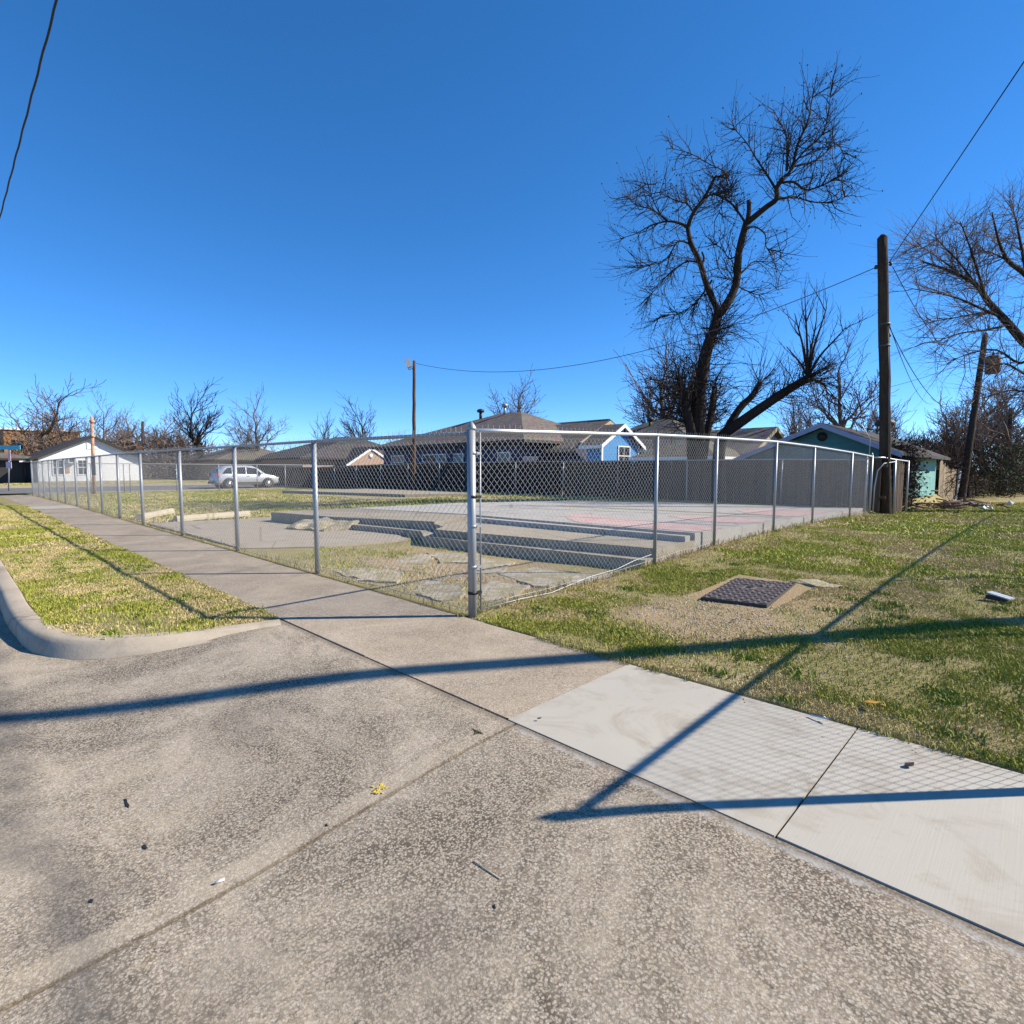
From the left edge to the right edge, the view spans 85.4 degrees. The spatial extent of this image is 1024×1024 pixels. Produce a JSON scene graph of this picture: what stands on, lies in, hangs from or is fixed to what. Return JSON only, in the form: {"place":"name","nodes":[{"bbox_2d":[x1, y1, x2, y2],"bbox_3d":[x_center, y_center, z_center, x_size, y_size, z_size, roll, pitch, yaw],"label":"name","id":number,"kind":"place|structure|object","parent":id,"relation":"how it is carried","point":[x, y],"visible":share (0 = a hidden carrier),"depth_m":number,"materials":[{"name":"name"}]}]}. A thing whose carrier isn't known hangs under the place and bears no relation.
{"place":"outdoors","nodes":[
{"label":"outdoors","id":0,"kind":"place"},
{"bbox_2d":[0,0,57,217],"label":"overhead cable","id":1,"kind":"object","parent":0,"point":[39,65],"visible":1,"depth_m":8.97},
{"bbox_2d":[2,495,67,506],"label":"sidewalk","id":2,"kind":"structure","parent":0,"point":[29,500],"depth_m":23.95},
{"bbox_2d":[0,483,207,486],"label":"sidewalk","id":3,"kind":"structure","parent":0,"point":[96,484],"depth_m":42.41,"materials":[{"name":"concrete"}]},
{"bbox_2d":[0,484,213,487],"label":"sidewalk","id":4,"kind":"structure","parent":0,"point":[98,486],"depth_m":40.54,"materials":[{"name":"concrete"}]},
{"bbox_2d":[0,485,291,493],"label":"cross street","id":5,"kind":"structure","parent":0,"point":[14,490],"depth_m":38.47,"materials":[{"name":"asphalt"}]},
{"bbox_2d":[0,445,20,490],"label":"street sign","id":6,"kind":"object","parent":5,"relation":"on","point":[9,448],"visible":0.86,"depth_m":34.28,"materials":[{"name":"metal"}]},
{"bbox_2d":[34,487,307,493],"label":"sidewalk","id":7,"kind":"structure","parent":0,"point":[183,490],"depth_m":38.39,"materials":[{"name":"concrete"}]},
{"bbox_2d":[147,517,407,548],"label":"parking pavement","id":8,"kind":"structure","parent":0,"point":[370,540],"depth_m":11.79,"materials":[{"name":"concrete"}]},
{"bbox_2d":[40,488,569,523],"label":"lot grass","id":9,"kind":"structure","parent":0,"point":[359,503],"depth_m":23.05,"materials":[{"name":"plant"}]},
{"bbox_2d":[36,508,626,719],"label":"sidewalk","id":10,"kind":"structure","parent":0,"point":[503,673],"depth_m":4.89,"materials":[{"name":"concrete"}]},
{"bbox_2d":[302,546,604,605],"bbox_3d":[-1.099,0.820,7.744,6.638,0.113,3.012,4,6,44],"label":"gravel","id":11,"kind":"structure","parent":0,"point":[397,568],"depth_m":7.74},
{"bbox_2d":[0,471,1023,773],"bbox_3d":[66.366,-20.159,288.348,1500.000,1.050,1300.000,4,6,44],"label":"ground","id":12,"kind":"structure","parent":0,"point":[796,589],"depth_m":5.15,"materials":[{"name":"plant"}]},
{"bbox_2d":[0,452,35,482],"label":"carport house","id":13,"kind":"structure","parent":12,"relation":"on","point":[20,470],"depth_m":43.98,"materials":[{"name":"beige"}]},
{"bbox_2d":[0,427,79,454],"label":"brick flats","id":14,"kind":"structure","parent":12,"relation":"on","point":[7,439],"depth_m":68.54,"materials":[{"name":"brown brick"}]},
{"bbox_2d":[0,373,106,451],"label":"bare tree","id":15,"kind":"object","parent":12,"relation":"on","point":[47,430],"visible":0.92,"depth_m":64.18,"materials":[{"name":"brown plant"}]},
{"bbox_2d":[31,505,79,508],"bbox_3d":[-16.617,-0.158,20.074,1.872,0.048,1.280,4,6,44],"label":"sidewalk patch","id":16,"kind":"object","parent":12,"relation":"on","point":[51,507],"visible":0.71,"depth_m":19.83,"materials":[{"name":"concrete"}]},
{"bbox_2d":[23,390,96,446],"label":"bare tree","id":17,"kind":"object","parent":12,"relation":"on","point":[61,428],"visible":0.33,"depth_m":69.09,"materials":[{"name":"brown plant"}]},
{"bbox_2d":[26,436,149,482],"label":"white house","id":18,"kind":"structure","parent":12,"relation":"on","point":[79,447],"depth_m":45.63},
{"bbox_2d":[89,417,95,493],"bbox_3d":[-23.630,-3.067,31.273,0.294,4.591,0.394,-2,5,-21],"label":"utility pole","id":19,"kind":"object","parent":12,"relation":"on","point":[91,422],"visible":0.79,"depth_m":31.22,"materials":[{"name":"paint"}]},
{"bbox_2d":[0,481,205,485],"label":"grass","id":20,"kind":"structure","parent":12,"relation":"on","point":[3,484],"depth_m":44.70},
{"bbox_2d":[77,388,134,444],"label":"bare tree","id":21,"kind":"object","parent":12,"relation":"on","point":[108,430],"visible":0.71,"depth_m":73.86,"materials":[{"name":"grey plant"}]},
{"bbox_2d":[104,402,152,443],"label":"bare tree","id":22,"kind":"object","parent":12,"relation":"on","point":[134,427],"visible":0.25,"depth_m":79.10,"materials":[{"name":"brown plant"}]},
{"bbox_2d":[0,496,280,636],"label":"verge","id":23,"kind":"structure","parent":12,"relation":"on","point":[4,501],"depth_m":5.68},
{"bbox_2d":[0,504,116,554],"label":"verge grass","id":24,"kind":"structure","parent":23,"relation":"on","point":[62,529],"depth_m":11.73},
{"bbox_2d":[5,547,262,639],"bbox_3d":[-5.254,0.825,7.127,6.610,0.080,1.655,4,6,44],"label":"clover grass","id":25,"kind":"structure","parent":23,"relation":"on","point":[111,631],"depth_m":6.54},
{"bbox_2d":[0,560,280,659],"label":"curb","id":26,"kind":"structure","parent":12,"relation":"on","point":[29,630],"depth_m":4.65,"materials":[{"name":"concrete"}]},
{"bbox_2d":[1,423,305,479],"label":"brush","id":27,"kind":"object","parent":12,"relation":"on","point":[137,445],"visible":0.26,"depth_m":59.14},
{"bbox_2d":[135,508,174,519],"bbox_3d":[-10.486,0.046,16.342,0.220,0.160,2.274,-1,4,-12],"label":"wheel stop","id":28,"kind":"object","parent":12,"relation":"on","point":[165,512],"visible":0.45,"depth_m":16.15,"materials":[{"name":"concrete"}]},
{"bbox_2d":[127,407,196,443],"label":"bare tree","id":29,"kind":"object","parent":12,"relation":"on","point":[155,430],"visible":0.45,"depth_m":73.36,"materials":[{"name":"brown plant"}]},
{"bbox_2d":[35,463,312,493],"bbox_3d":[-20.556,-2.215,36.215,0.095,2.035,16.129,4,6,44],"label":"chain link fence","id":30,"kind":"object","parent":12,"relation":"on","point":[303,481],"visible":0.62,"depth_m":36.91,"materials":[{"name":"metal"}]},
{"bbox_2d":[168,377,229,458],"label":"bare tree","id":31,"kind":"object","parent":12,"relation":"on","point":[207,424],"visible":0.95,"depth_m":59.80,"materials":[{"name":"brown plant"}]},
{"bbox_2d":[173,511,250,520],"bbox_3d":[-8.444,0.107,15.719,0.200,0.150,2.184,2,5,28],"label":"wheel stop","id":32,"kind":"object","parent":12,"relation":"on","point":[212,516],"visible":0.5,"depth_m":15.57,"materials":[{"name":"concrete"}]},
{"bbox_2d":[176,446,273,479],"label":"brown house","id":33,"kind":"structure","parent":12,"relation":"on","point":[259,452],"depth_m":58.60,"materials":[{"name":"beige brick"}]},
{"bbox_2d":[208,465,278,488],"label":"parked car","id":34,"kind":"object","parent":12,"relation":"on","point":[253,476],"visible":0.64,"depth_m":41.12,"materials":[{"name":"silver metal"}]},
{"bbox_2d":[30,421,476,617],"bbox_3d":[-13.320,-0.829,17.813,36.191,2.105,0.094,4,6,44],"label":"chain link fence","id":35,"kind":"object","parent":12,"relation":"on","point":[469,432],"visible":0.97,"depth_m":8.28,"materials":[{"name":"metal"}]},
{"bbox_2d":[221,382,290,450],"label":"bare tree","id":36,"kind":"object","parent":12,"relation":"on","point":[255,433],"visible":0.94,"depth_m":60.23,"materials":[{"name":"brown plant"}]},
{"bbox_2d":[0,620,514,1011],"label":"driveway apron","id":37,"kind":"object","parent":12,"relation":"on","point":[234,760],"visible":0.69,"depth_m":2.77,"materials":[{"name":"concrete"}]},
{"bbox_2d":[256,436,383,466],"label":"brick house","id":38,"kind":"structure","parent":12,"relation":"on","point":[338,447],"depth_m":54.44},
{"bbox_2d":[286,517,361,531],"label":"broken ramp","id":39,"kind":"structure","parent":12,"relation":"on","point":[336,526],"depth_m":13.04,"materials":[{"name":"concrete"}]},
{"bbox_2d":[309,409,339,439],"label":"bare tree","id":40,"kind":"object","parent":12,"relation":"on","point":[324,433],"visible":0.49,"depth_m":83.17,"materials":[{"name":"grey plant"}]},
{"bbox_2d":[335,393,376,436],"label":"bare tree","id":41,"kind":"object","parent":12,"relation":"on","point":[347,424],"visible":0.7,"depth_m":77.72,"materials":[{"name":"grey plant"}]},
{"bbox_2d":[323,566,403,583],"bbox_3d":[-1.973,0.857,7.542,1.694,0.090,0.726,4,6,44],"label":"pavement fragment","id":42,"kind":"object","parent":12,"relation":"on","point":[360,574],"visible":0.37,"depth_m":7.40,"materials":[{"name":"concrete"}]},
{"bbox_2d":[282,489,482,496],"bbox_3d":[-6.924,-0.820,28.294,10.500,0.430,5.100,4,6,44],"label":"house foundation","id":43,"kind":"object","parent":12,"relation":"on","point":[373,492],"visible":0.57,"depth_m":27.26,"materials":[{"name":"concrete"}]},
{"bbox_2d":[257,460,562,495],"bbox_3d":[-10.406,-2.399,38.107,35.700,1.921,0.085,4,6,44],"label":"board fence","id":44,"kind":"object","parent":12,"relation":"on","point":[539,468],"visible":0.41,"depth_m":31.69,"materials":[{"name":"wood"}]},
{"bbox_2d":[405,358,415,489],"bbox_3d":[-5.861,-4.880,32.203,0.633,7.901,0.456,-1,4,-10],"label":"light pole","id":45,"kind":"object","parent":12,"relation":"on","point":[408,363],"visible":0.83,"depth_m":32.11,"materials":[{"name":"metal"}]},
{"bbox_2d":[397,554,432,563],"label":"pavement fragment","id":46,"kind":"object","parent":12,"relation":"on","point":[419,556],"visible":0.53,"depth_m":8.74,"materials":[{"name":"concrete"}]},
{"bbox_2d":[401,579,467,601],"bbox_3d":[-0.898,0.929,6.521,1.186,0.133,0.701,4,6,44],"label":"pavement fragment","id":47,"kind":"object","parent":12,"relation":"on","point":[445,594],"visible":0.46,"depth_m":6.41,"materials":[{"name":"concrete"}]},
{"bbox_2d":[34,494,865,614],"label":"grass tufts","id":48,"kind":"object","parent":12,"relation":"on","point":[539,588],"visible":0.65,"depth_m":8.16,"materials":[{"name":"green plant"}]},
{"bbox_2d":[427,552,486,563],"bbox_3d":[-0.933,0.769,9.120,0.928,0.092,1.144,-1,4,-9],"label":"pavement fragment","id":49,"kind":"object","parent":12,"relation":"on","point":[457,556],"visible":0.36,"depth_m":8.98,"materials":[{"name":"concrete"}]},
{"bbox_2d":[370,403,563,463],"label":"navy house","id":50,"kind":"structure","parent":12,"relation":"on","point":[522,420],"depth_m":36.39,"materials":[{"name":"grey"}]},
{"bbox_2d":[422,454,437,462],"bbox_3d":[-5.674,-3.462,38.390,1.700,1.050,0.100,4,6,44],"label":"window","id":51,"kind":"structure","parent":50,"relation":"in","point":[426,455],"depth_m":38.31,"materials":[{"name":"white paint"}]},
{"bbox_2d":[497,452,510,460],"bbox_3d":[-0.481,-3.087,33.354,1.100,1.050,0.100,4,6,44],"label":"window","id":52,"kind":"structure","parent":50,"relation":"in","point":[502,455],"depth_m":33.30,"materials":[{"name":"white paint"}]},
{"bbox_2d":[293,543,652,607],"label":"lot grass","id":53,"kind":"structure","parent":12,"relation":"on","point":[371,552],"depth_m":8.09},
{"bbox_2d":[476,558,514,574],"bbox_3d":[-0.250,0.833,8.235,0.683,0.091,1.382,0,4,-4],"label":"pavement fragment","id":54,"kind":"object","parent":12,"relation":"on","point":[491,565],"visible":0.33,"depth_m":8.25,"materials":[{"name":"concrete"}]},
{"bbox_2d":[477,580,529,601],"bbox_3d":[-0.207,0.952,6.437,0.623,0.092,1.125,2,5,21],"label":"pavement fragment","id":55,"kind":"object","parent":12,"relation":"on","point":[499,585],"visible":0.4,"depth_m":6.51,"materials":[{"name":"concrete"}]},
{"bbox_2d":[0,725,1023,1023],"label":"driveway apron","id":56,"kind":"object","parent":12,"relation":"on","point":[614,895],"visible":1,"depth_m":1.75,"materials":[{"name":"concrete"}]},
{"bbox_2d":[485,364,546,417],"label":"bare tree","id":57,"kind":"object","parent":12,"relation":"on","point":[518,408],"visible":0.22,"depth_m":58.96,"materials":[{"name":"grey plant"}]},
{"bbox_2d":[499,567,596,587],"bbox_3d":[0.501,0.903,7.417,1.349,0.112,1.209,4,6,44],"label":"pavement fragment","id":58,"kind":"object","parent":12,"relation":"on","point":[537,574],"visible":0.43,"depth_m":7.36,"materials":[{"name":"concrete"}]},
{"bbox_2d":[271,501,862,569],"bbox_3d":[2.021,0.083,16.017,11.290,0.554,13.280,4,6,44],"label":"house foundation","id":59,"kind":"object","parent":12,"relation":"on","point":[662,520],"visible":0.7,"depth_m":11.22,"materials":[{"name":"concrete"}]},
{"bbox_2d":[544,421,613,488],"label":"porch house","id":60,"kind":"structure","parent":12,"relation":"on","point":[592,426],"depth_m":33.63,"materials":[{"name":"grey"}]},
{"bbox_2d":[560,419,614,423],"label":"brown gable house","id":61,"kind":"structure","parent":12,"relation":"on","point":[586,421],"depth_m":43.42,"materials":[{"name":"grey"}]},
{"bbox_2d":[566,571,614,579],"bbox_3d":[1.079,0.876,7.616,0.766,0.072,0.571,4,6,44],"label":"pavement fragment","id":62,"kind":"object","parent":12,"relation":"on","point":[587,573],"visible":0.26,"depth_m":7.55,"materials":[{"name":"concrete"}]},
{"bbox_2d":[318,456,867,511],"bbox_3d":[-2.014,-1.689,29.421,35.884,1.938,0.074,4,6,44],"label":"chain link fence","id":63,"kind":"object","parent":12,"relation":"on","point":[709,460],"visible":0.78,"depth_m":23.16,"materials":[{"name":"metal"}]},
{"bbox_2d":[579,424,645,461],"bbox_3d":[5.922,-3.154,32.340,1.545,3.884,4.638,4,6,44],"label":"blue house","id":64,"kind":"structure","parent":12,"relation":"on","point":[616,428],"depth_m":31.54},
{"bbox_2d":[617,446,629,459],"bbox_3d":[6.486,-3.253,32.218,0.100,1.150,1.250,4,6,44],"label":"window","id":65,"kind":"structure","parent":64,"relation":"in","point":[626,453],"depth_m":32.18,"materials":[{"name":"white paint"}]},
{"bbox_2d":[613,323,696,426],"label":"bare tree","id":66,"kind":"object","parent":12,"relation":"on","point":[649,413],"visible":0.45,"depth_m":42.07,"materials":[{"name":"brown plant"}]},
{"bbox_2d":[630,417,685,451],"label":"grey house","id":67,"kind":"structure","parent":12,"relation":"on","point":[645,427],"depth_m":36.92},
{"bbox_2d":[467,425,873,609],"bbox_3d":[5.231,-0.401,11.012,0.094,2.104,16.180,4,6,44],"label":"chain link fence","id":68,"kind":"object","parent":12,"relation":"on","point":[590,433],"visible":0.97,"depth_m":7.86,"materials":[{"name":"metal"}]},
{"bbox_2d":[626,326,735,427],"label":"bare tree","id":69,"kind":"object","parent":12,"relation":"on","point":[689,387],"visible":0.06,"depth_m":41.72,"materials":[{"name":"brown plant"}]},
{"bbox_2d":[628,438,740,491],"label":"house","id":70,"kind":"structure","parent":12,"relation":"on","point":[649,455],"depth_m":29.77,"materials":[{"name":"grey"}]},
{"bbox_2d":[455,611,967,758],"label":"edge grass","id":71,"kind":"structure","parent":12,"relation":"on","point":[867,729],"depth_m":3.84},
{"bbox_2d":[639,427,783,454],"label":"tan house","id":72,"kind":"structure","parent":12,"relation":"on","point":[768,433],"depth_m":31.89,"materials":[{"name":"grey"}]},
{"bbox_2d":[564,458,886,510],"bbox_3d":[6.925,-1.183,21.299,12.554,1.689,0.085,4,6,44],"label":"board fence","id":73,"kind":"object","parent":12,"relation":"on","point":[877,463],"visible":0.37,"depth_m":20.33,"materials":[{"name":"wood"}]},
{"bbox_2d":[597,49,882,459],"bbox_3d":[8.708,-9.163,21.690,10.805,14.789,6.724,1,4,13],"label":"forked tree","id":74,"kind":"object","parent":12,"relation":"on","point":[695,416],"visible":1,"depth_m":21.58,"materials":[{"name":"brown plant"}]},
{"bbox_2d":[701,577,795,607],"bbox_3d":[2.651,0.881,6.147,0.654,0.062,1.370,3,5,37],"label":"utility cover","id":75,"kind":"object","parent":12,"relation":"on","point":[760,593],"visible":1,"depth_m":5.99,"materials":[{"name":"metal"}]},
{"bbox_2d":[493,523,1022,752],"bbox_3d":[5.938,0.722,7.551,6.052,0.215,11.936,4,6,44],"label":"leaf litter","id":76,"kind":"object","parent":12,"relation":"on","point":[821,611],"visible":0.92,"depth_m":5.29,"materials":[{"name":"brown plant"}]},
{"bbox_2d":[772,386,819,436],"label":"bare tree","id":77,"kind":"object","parent":12,"relation":"on","point":[793,429],"visible":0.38,"depth_m":44.62,"materials":[{"name":"grey plant"}]},
{"bbox_2d":[713,274,902,458],"bbox_3d":[11.743,-5.539,21.921,6.867,7.402,4.627,2,5,29],"label":"leaning tree","id":78,"kind":"object","parent":12,"relation":"on","point":[731,426],"visible":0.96,"depth_m":21.69,"materials":[{"name":"brown plant"}]},
{"bbox_2d":[790,579,842,587],"bbox_3d":[3.563,0.873,6.485,0.349,0.111,0.447,-2,5,-23],"label":"pavement fragment","id":79,"kind":"object","parent":12,"relation":"on","point":[812,582],"visible":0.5,"depth_m":6.47,"materials":[{"name":"concrete"}]},
{"bbox_2d":[779,311,898,429],"bbox_3d":[19.000,-6.290,32.795,5.976,10.456,6.356,4,6,44],"label":"bare tree","id":80,"kind":"object","parent":12,"relation":"on","point":[833,421],"visible":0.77,"depth_m":31.88,"materials":[{"name":"brown plant"}]},
{"bbox_2d":[733,420,950,503],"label":"teal garage","id":81,"kind":"structure","parent":12,"relation":"on","point":[834,436],"depth_m":20.92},
{"bbox_2d":[848,419,909,513],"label":"pipe gate","id":82,"kind":"structure","parent":12,"relation":"on","point":[894,486],"depth_m":17.26,"materials":[{"name":"metal"}]},
{"bbox_2d":[874,234,892,513],"bbox_3d":[11.336,-3.935,16.908,1.061,8.701,0.368,-1,5,-19],"label":"utility pole","id":83,"kind":"object","parent":12,"relation":"on","point":[884,323],"visible":0.94,"depth_m":16.81,"materials":[{"name":"brown wood"}]},
{"bbox_2d":[416,268,873,371],"bbox_3d":[2.680,-7.182,24.225,22.399,1.565,0.025,4,6,43],"label":"overhead cable","id":84,"kind":"object","parent":83,"relation":"attached to","point":[680,340],"visible":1,"depth_m":20.57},
{"bbox_2d":[889,326,974,410],"bbox_3d":[18.981,-5.430,24.363,21.296,1.607,0.024,-4,6,-45],"label":"overhead cable","id":85,"kind":"object","parent":83,"relation":"attached to","point":[915,375],"visible":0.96,"depth_m":19.84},
{"bbox_2d":[889,61,1023,261],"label":"overhead cable","id":86,"kind":"object","parent":83,"relation":"attached to","point":[962,152],"visible":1,"depth_m":11.32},
{"bbox_2d":[854,384,917,438],"bbox_3d":[26.383,-5.475,39.711,4.105,7.765,5.145,1,4,16],"label":"bare tree","id":87,"kind":"object","parent":12,"relation":"on","point":[872,422],"visible":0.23,"depth_m":39.32,"materials":[{"name":"grey plant"}]},
{"bbox_2d":[891,461,903,511],"bbox_3d":[12.698,-0.798,18.249,0.085,1.766,1.708,4,6,42],"label":"board fence","id":88,"kind":"object","parent":12,"relation":"on","point":[899,484],"visible":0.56,"depth_m":18.19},
{"bbox_2d":[891,435,933,510],"bbox_3d":[14.531,-1.256,20.518,1.486,3.225,5.089,4,6,44],"label":"dead vine","id":89,"kind":"object","parent":12,"relation":"on","point":[914,484],"visible":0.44,"depth_m":20.45,"materials":[{"name":"brown plant"}]},
{"bbox_2d":[860,168,1023,438],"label":"spreading tree","id":90,"kind":"object","parent":12,"relation":"on","point":[1008,324],"visible":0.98,"depth_m":19.75,"materials":[{"name":"brown plant"}]},
{"bbox_2d":[869,421,1023,499],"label":"brush","id":91,"kind":"object","parent":12,"relation":"on","point":[945,447],"visible":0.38,"depth_m":32.85,"materials":[{"name":"plant"}]},
{"bbox_2d":[937,460,955,500],"bbox_3d":[23.251,-1.620,29.646,4.418,2.239,0.085,-4,6,-42],"label":"board fence","id":92,"kind":"object","parent":12,"relation":"on","point":[943,475],"visible":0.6,"depth_m":29.12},
{"bbox_2d":[903,490,1009,512],"bbox_3d":[18.864,-0.420,23.500,3.428,0.812,14.049,4,6,44],"label":"debris pile","id":93,"kind":"object","parent":12,"relation":"on","point":[945,504],"visible":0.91,"depth_m":22.17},
{"bbox_2d":[922,382,1001,448],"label":"bare tree","id":94,"kind":"object","parent":12,"relation":"on","point":[956,423],"visible":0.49,"depth_m":42.76,"materials":[{"name":"grey plant"}]},
{"bbox_2d":[920,370,1023,441],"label":"bare tree","id":95,"kind":"object","parent":12,"relation":"on","point":[958,408],"visible":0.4,"depth_m":45.96,"materials":[{"name":"grey plant"}]},
{"bbox_2d":[932,376,1022,477],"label":"bare tree","id":96,"kind":"object","parent":12,"relation":"on","point":[982,401],"visible":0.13,"depth_m":49.61,"materials":[{"name":"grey plant"}]},
{"bbox_2d":[957,332,1000,499],"bbox_3d":[26.535,-5.369,31.761,3.894,10.119,0.849,-2,5,-29],"label":"utility pole","id":97,"kind":"object","parent":12,"relation":"on","point":[970,435],"visible":0.65,"depth_m":31.57,"materials":[{"name":"brown wood"}]},
{"bbox_2d":[949,382,1023,494],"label":"bare tree","id":98,"kind":"object","parent":12,"relation":"on","point":[995,439],"visible":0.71,"depth_m":36.09,"materials":[{"name":"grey plant"}]},
{"bbox_2d":[963,360,1023,488],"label":"bare tree","id":99,"kind":"object","parent":12,"relation":"on","point":[1004,412],"visible":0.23,"depth_m":47.31,"materials":[{"name":"grey plant"}]},
{"bbox_2d":[969,440,1023,496],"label":"evergreen shrub","id":100,"kind":"object","parent":12,"relation":"on","point":[1011,472],"visible":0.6,"depth_m":34.95,"materials":[{"name":"green plant"}]},
{"bbox_2d":[985,591,1014,601],"bbox_3d":[4.974,0.865,5.653,0.129,0.079,0.197,-2,5,-30],"label":"plastic scrap","id":101,"kind":"object","parent":12,"relation":"on","point":[995,596],"visible":1,"depth_m":5.64,"materials":[{"name":"plastic"}]},
{"bbox_2d":[0,0,1023,469],"label":"sky","id":102,"kind":"structure","parent":0,"point":[306,200],"materials":[{"name":"blue"}]},
{"bbox_2d":[542,496,847,507],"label":"lot grass","id":103,"kind":"structure","parent":0,"point":[580,498],"depth_m":22.01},
{"bbox_2d":[541,584,974,685],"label":"gravel","id":104,"kind":"structure","parent":0,"point":[711,612],"depth_m":5.05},
{"bbox_2d":[508,664,1023,946],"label":"new sidewalk","id":105,"kind":"structure","parent":0,"point":[941,831],"depth_m":2.49,"materials":[{"name":"concrete"}]},
{"bbox_2d":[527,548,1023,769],"bbox_3d":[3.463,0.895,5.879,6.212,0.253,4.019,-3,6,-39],"label":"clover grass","id":106,"kind":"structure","parent":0,"point":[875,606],"depth_m":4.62,"materials":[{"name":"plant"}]},
{"bbox_2d":[693,524,1023,593],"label":"lawn grass","id":107,"kind":"structure","parent":0,"point":[777,549],"depth_m":8.44,"materials":[{"name":"plant"}]},
{"bbox_2d":[807,501,1023,540],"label":"lawn grass","id":108,"kind":"structure","parent":0,"point":[974,520],"depth_m":13.83,"materials":[{"name":"plant"}]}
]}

